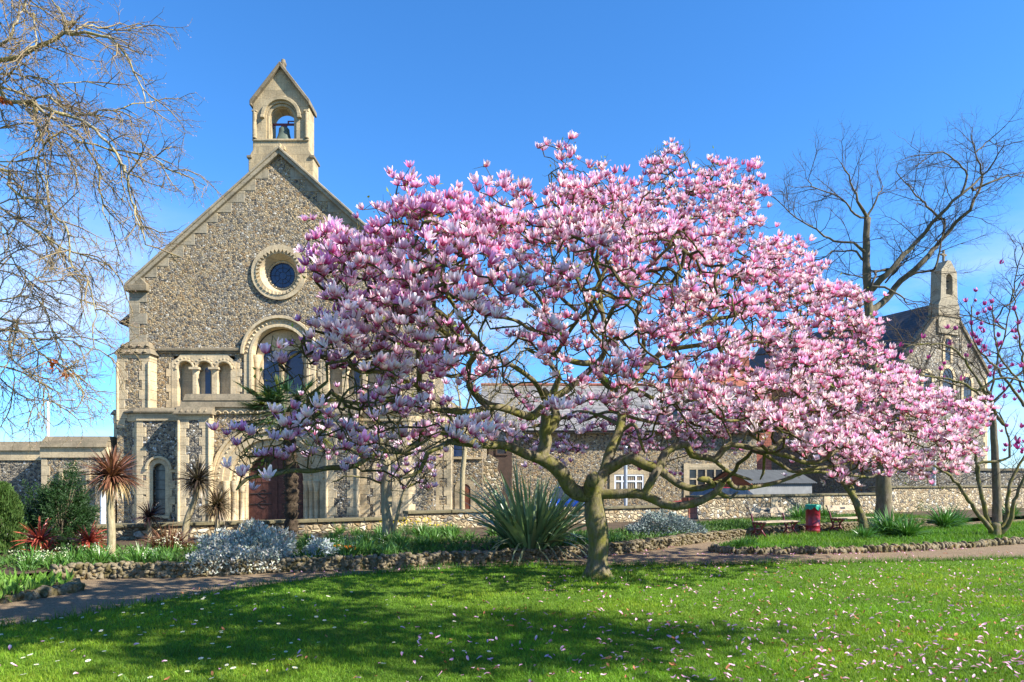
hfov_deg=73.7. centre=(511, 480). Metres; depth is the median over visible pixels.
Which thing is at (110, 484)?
cordyline
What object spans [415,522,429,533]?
leafy clump
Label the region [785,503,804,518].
strap leaf clump
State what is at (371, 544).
leafy clump
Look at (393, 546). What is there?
leafy clump
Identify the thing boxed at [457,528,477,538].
leafy clump
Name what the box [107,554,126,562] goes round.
leafy clump
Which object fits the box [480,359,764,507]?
flint house
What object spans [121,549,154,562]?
leafy clump
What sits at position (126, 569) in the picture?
stone edging
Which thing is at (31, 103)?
bare tree
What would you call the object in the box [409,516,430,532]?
daffodil
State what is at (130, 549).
leafy clump
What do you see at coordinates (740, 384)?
brick house
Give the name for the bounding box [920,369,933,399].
window
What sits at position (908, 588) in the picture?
fallen petals
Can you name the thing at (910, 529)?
strap leaf clump
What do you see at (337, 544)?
leafy clump
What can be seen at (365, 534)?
leafy clump
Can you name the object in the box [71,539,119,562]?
leafy clump
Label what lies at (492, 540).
leafy clump
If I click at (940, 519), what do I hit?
strap leaf clump
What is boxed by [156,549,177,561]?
leafy clump
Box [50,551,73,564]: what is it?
leafy clump
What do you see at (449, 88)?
sky
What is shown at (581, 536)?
leafy clump
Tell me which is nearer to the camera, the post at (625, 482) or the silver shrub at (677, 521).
the silver shrub at (677, 521)
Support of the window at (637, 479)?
in the flint house at (589, 461)
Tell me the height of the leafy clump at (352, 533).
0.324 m
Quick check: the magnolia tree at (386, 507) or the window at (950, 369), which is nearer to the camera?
the magnolia tree at (386, 507)
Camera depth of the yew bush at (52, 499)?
14.18 m
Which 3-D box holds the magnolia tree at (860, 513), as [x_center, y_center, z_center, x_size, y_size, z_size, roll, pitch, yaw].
[9.589,-0.202,19.374,4.500,3.469,2.617,0,0,0]
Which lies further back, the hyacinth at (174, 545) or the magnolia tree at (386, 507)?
the magnolia tree at (386, 507)
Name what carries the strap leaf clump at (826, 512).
on the flower bed at (613, 525)
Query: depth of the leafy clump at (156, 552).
11.82 m
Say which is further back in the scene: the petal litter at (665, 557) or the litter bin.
the litter bin
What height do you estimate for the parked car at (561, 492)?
1.330 m
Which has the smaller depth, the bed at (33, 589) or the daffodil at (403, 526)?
the bed at (33, 589)
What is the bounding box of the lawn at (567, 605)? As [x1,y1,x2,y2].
[0,559,1023,681]
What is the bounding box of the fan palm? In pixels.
[230,373,334,536]
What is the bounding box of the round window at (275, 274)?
[251,245,306,299]
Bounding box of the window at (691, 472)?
[683,464,727,496]
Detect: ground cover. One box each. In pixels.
[0,512,903,576]
[0,568,74,600]
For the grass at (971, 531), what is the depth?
17.41 m
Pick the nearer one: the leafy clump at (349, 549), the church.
the leafy clump at (349, 549)
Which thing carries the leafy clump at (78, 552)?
on the flower bed at (613, 525)
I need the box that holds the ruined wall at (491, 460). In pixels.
[483,454,502,508]
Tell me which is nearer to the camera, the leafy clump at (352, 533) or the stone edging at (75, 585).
the stone edging at (75, 585)
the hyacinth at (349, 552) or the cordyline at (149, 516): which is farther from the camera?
the cordyline at (149, 516)
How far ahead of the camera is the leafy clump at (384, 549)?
12.85 m
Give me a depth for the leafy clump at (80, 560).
11.40 m
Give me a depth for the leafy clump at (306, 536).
15.83 m
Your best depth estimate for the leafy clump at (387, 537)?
15.03 m
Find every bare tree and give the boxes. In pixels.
[0,0,230,454]
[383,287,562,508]
[749,92,1023,521]
[831,226,1023,522]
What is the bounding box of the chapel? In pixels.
[749,250,989,492]
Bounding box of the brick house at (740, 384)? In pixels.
[689,339,773,469]
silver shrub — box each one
[183,517,309,574]
[300,534,341,557]
[624,508,708,536]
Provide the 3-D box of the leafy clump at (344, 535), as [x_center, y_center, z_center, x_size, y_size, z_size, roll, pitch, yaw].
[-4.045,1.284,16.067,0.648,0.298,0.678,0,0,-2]
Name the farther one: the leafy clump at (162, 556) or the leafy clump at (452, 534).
the leafy clump at (452, 534)
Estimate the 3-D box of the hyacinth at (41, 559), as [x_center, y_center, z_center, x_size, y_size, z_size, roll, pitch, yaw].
[-7.768,1.251,11.188,0.383,0.361,0.423,0,0,-36]
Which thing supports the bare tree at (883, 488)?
on the flower bed at (613, 525)
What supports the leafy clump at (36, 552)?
on the flower bed at (613, 525)
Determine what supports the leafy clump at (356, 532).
on the flower bed at (613, 525)
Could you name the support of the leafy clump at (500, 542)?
on the flower bed at (613, 525)
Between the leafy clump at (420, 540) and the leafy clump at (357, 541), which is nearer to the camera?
the leafy clump at (357, 541)
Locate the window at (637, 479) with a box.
[609,470,647,489]
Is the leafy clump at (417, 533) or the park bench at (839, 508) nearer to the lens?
the leafy clump at (417, 533)
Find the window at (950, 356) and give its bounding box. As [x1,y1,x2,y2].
[942,335,952,362]
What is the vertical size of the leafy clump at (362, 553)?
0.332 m
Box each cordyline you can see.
[11,518,69,555]
[65,519,106,550]
[74,444,149,554]
[126,500,170,539]
[168,457,224,541]
[194,484,240,533]
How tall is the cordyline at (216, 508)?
1.429 m
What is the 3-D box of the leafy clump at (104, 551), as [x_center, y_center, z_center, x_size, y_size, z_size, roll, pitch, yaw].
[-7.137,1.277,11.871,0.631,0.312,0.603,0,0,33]
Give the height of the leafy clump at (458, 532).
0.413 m
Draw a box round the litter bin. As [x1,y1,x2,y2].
[805,504,820,532]
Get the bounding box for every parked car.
[549,487,584,506]
[672,487,752,501]
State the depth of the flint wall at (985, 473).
40.00 m
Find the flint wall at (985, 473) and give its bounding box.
[891,468,1023,485]
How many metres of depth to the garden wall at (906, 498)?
25.68 m
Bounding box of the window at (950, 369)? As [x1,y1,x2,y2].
[939,365,955,405]
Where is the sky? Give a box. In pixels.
[0,0,1023,467]
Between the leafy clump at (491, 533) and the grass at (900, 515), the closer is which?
the leafy clump at (491, 533)
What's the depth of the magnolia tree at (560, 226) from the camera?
8.86 m
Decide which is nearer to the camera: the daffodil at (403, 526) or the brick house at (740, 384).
the daffodil at (403, 526)
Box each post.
[624,446,627,505]
[931,459,935,485]
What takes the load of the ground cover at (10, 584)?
on the bed at (33, 589)
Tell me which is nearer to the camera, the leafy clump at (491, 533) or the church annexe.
the leafy clump at (491, 533)
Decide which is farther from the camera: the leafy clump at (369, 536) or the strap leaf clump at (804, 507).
the strap leaf clump at (804, 507)
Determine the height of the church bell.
0.887 m
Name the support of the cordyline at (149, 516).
on the flower bed at (613, 525)
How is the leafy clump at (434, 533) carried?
on the flower bed at (613, 525)
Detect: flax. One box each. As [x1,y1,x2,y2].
[133,521,202,551]
[449,456,615,566]
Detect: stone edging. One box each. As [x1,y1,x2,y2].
[0,578,86,603]
[50,518,926,579]
[708,536,1023,554]
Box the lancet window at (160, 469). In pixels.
[156,464,164,512]
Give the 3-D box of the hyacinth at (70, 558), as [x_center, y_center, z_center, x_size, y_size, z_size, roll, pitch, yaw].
[-7.498,1.225,11.512,0.383,0.414,0.423,0,0,-10]
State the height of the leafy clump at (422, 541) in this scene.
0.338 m
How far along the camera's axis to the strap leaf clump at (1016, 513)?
27.49 m
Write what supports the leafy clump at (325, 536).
on the flower bed at (613, 525)
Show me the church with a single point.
(200, 354)
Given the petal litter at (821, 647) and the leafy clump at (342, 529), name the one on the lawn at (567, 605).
the petal litter at (821, 647)
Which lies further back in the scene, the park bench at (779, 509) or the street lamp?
the street lamp
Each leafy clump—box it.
[8,547,48,568]
[14,543,51,560]
[32,552,55,564]
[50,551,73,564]
[57,542,87,562]
[70,553,100,564]
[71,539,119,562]
[89,548,113,560]
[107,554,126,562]
[112,541,156,558]
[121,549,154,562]
[124,543,161,561]
[143,546,168,559]
[145,549,173,562]
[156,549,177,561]
[295,529,318,540]
[321,529,342,538]
[327,538,346,550]
[328,525,348,533]
[331,531,354,538]
[335,537,364,555]
[345,536,369,548]
[346,526,361,535]
[350,541,373,555]
[352,530,371,539]
[354,528,366,537]
[354,537,381,554]
[357,529,380,543]
[365,541,380,553]
[370,541,404,554]
[375,528,400,540]
[382,540,407,553]
[387,531,413,545]
[391,530,412,539]
[409,527,431,538]
[409,534,433,544]
[413,536,431,546]
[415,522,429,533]
[422,526,445,538]
[423,530,442,539]
[435,524,453,534]
[441,528,463,538]
[442,523,463,536]
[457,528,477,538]
[481,528,497,535]
[485,535,501,545]
[495,537,507,547]
[560,535,576,545]
[564,530,587,545]
[576,530,587,544]
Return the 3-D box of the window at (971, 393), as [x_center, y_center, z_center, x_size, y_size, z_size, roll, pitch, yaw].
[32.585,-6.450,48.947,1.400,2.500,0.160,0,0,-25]
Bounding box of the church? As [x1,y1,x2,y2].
[110,59,487,522]
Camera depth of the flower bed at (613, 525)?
18.16 m
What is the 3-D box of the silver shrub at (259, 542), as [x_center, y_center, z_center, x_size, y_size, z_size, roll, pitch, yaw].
[-4.794,1.121,12.400,2.254,0.940,2.095,0,0,-21]
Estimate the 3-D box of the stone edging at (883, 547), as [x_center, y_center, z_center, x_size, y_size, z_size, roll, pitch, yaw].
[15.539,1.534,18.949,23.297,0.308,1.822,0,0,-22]
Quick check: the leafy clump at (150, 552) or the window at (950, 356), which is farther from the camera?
the window at (950, 356)
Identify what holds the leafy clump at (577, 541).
on the flower bed at (613, 525)
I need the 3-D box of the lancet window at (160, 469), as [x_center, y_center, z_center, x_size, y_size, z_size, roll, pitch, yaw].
[-13.224,0.291,25.812,0.467,1.899,0.055,0,0,0]
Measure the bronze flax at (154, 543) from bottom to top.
0.813 m
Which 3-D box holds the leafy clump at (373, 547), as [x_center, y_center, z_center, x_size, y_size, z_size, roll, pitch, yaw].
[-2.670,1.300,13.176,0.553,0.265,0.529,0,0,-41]
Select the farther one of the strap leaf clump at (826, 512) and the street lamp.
the street lamp
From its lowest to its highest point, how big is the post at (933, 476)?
2.700 m
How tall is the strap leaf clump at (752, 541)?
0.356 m
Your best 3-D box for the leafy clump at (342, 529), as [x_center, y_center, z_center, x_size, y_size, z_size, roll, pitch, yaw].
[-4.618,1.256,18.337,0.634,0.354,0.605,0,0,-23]
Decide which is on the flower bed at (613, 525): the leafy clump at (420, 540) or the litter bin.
the leafy clump at (420, 540)
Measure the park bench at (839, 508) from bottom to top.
0.858 m
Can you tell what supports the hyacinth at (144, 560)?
on the flower bed at (613, 525)
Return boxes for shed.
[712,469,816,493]
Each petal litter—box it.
[8,558,1023,668]
[137,546,1010,600]
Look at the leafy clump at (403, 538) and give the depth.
14.77 m
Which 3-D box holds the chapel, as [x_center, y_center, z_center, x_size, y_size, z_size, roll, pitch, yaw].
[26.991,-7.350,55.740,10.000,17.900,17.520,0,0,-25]
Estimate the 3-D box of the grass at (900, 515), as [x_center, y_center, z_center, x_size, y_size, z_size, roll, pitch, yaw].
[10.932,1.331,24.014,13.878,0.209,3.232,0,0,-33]
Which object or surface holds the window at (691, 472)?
in the flint house at (589, 461)
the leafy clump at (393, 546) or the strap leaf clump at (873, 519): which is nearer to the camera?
the leafy clump at (393, 546)
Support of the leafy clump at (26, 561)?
on the flower bed at (613, 525)
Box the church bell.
[273,121,293,138]
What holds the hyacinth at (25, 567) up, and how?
on the flower bed at (613, 525)
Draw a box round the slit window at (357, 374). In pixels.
[354,367,359,393]
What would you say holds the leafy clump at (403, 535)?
on the flower bed at (613, 525)
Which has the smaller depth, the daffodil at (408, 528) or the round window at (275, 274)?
the daffodil at (408, 528)
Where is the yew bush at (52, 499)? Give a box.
[8,460,116,547]
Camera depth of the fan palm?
17.44 m
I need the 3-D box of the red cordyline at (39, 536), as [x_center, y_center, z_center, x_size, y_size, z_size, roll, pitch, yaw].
[-8.805,1.145,12.789,1.053,0.978,0.966,0,0,0]
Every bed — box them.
[0,508,1023,574]
[0,580,61,593]
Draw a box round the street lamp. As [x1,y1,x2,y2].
[23,399,75,435]
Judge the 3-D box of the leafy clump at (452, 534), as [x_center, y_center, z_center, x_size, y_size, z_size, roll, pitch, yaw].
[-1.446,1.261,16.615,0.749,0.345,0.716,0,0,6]
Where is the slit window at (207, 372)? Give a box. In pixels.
[205,367,210,393]
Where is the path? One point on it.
(96, 591)
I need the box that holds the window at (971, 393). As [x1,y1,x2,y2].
[961,373,973,399]
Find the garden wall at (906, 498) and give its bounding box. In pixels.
[7,485,1023,542]
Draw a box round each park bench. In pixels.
[747,506,800,536]
[825,504,873,531]
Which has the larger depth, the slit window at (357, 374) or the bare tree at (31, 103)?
the slit window at (357, 374)
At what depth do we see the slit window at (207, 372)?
26.69 m
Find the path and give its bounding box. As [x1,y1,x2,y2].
[0,519,1023,625]
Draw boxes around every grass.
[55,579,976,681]
[700,512,931,529]
[718,519,1023,548]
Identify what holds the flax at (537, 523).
on the flower bed at (613, 525)
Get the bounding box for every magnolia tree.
[206,130,1002,579]
[294,377,455,537]
[783,415,920,530]
[867,260,1023,535]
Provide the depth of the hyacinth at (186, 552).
12.25 m
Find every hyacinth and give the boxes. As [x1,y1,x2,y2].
[16,551,41,571]
[28,547,49,567]
[38,547,68,569]
[56,543,79,561]
[138,548,156,563]
[158,536,180,555]
[178,544,196,559]
[338,539,355,556]
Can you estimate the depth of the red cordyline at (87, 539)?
13.13 m
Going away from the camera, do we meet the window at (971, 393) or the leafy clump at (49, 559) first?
the leafy clump at (49, 559)
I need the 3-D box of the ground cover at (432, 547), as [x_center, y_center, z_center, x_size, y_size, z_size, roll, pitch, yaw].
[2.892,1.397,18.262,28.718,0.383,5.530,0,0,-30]
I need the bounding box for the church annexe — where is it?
[0,436,116,523]
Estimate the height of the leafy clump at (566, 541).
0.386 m
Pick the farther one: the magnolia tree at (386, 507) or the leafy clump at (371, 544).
the magnolia tree at (386, 507)
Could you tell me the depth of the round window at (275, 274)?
26.38 m
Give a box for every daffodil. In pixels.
[397,520,409,532]
[402,517,417,534]
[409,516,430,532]
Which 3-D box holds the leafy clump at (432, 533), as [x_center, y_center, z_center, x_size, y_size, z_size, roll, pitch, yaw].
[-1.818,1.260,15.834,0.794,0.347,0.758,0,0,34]
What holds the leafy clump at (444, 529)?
on the flower bed at (613, 525)
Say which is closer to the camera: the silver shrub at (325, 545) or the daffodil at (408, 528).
the silver shrub at (325, 545)
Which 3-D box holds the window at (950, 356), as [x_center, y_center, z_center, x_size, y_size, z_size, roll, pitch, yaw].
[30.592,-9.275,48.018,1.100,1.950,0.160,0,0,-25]
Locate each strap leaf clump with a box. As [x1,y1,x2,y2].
[730,535,748,546]
[742,535,759,545]
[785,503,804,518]
[793,501,831,514]
[820,502,839,516]
[847,522,881,539]
[866,506,927,535]
[867,514,899,533]
[877,509,934,537]
[923,502,971,527]
[947,507,976,525]
[1002,500,1023,519]
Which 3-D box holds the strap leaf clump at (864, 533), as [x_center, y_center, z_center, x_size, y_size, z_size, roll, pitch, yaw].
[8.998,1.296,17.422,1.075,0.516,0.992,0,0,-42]
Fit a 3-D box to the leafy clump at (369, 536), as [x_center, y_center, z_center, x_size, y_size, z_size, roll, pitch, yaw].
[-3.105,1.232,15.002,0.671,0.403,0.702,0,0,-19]
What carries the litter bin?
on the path
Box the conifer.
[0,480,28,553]

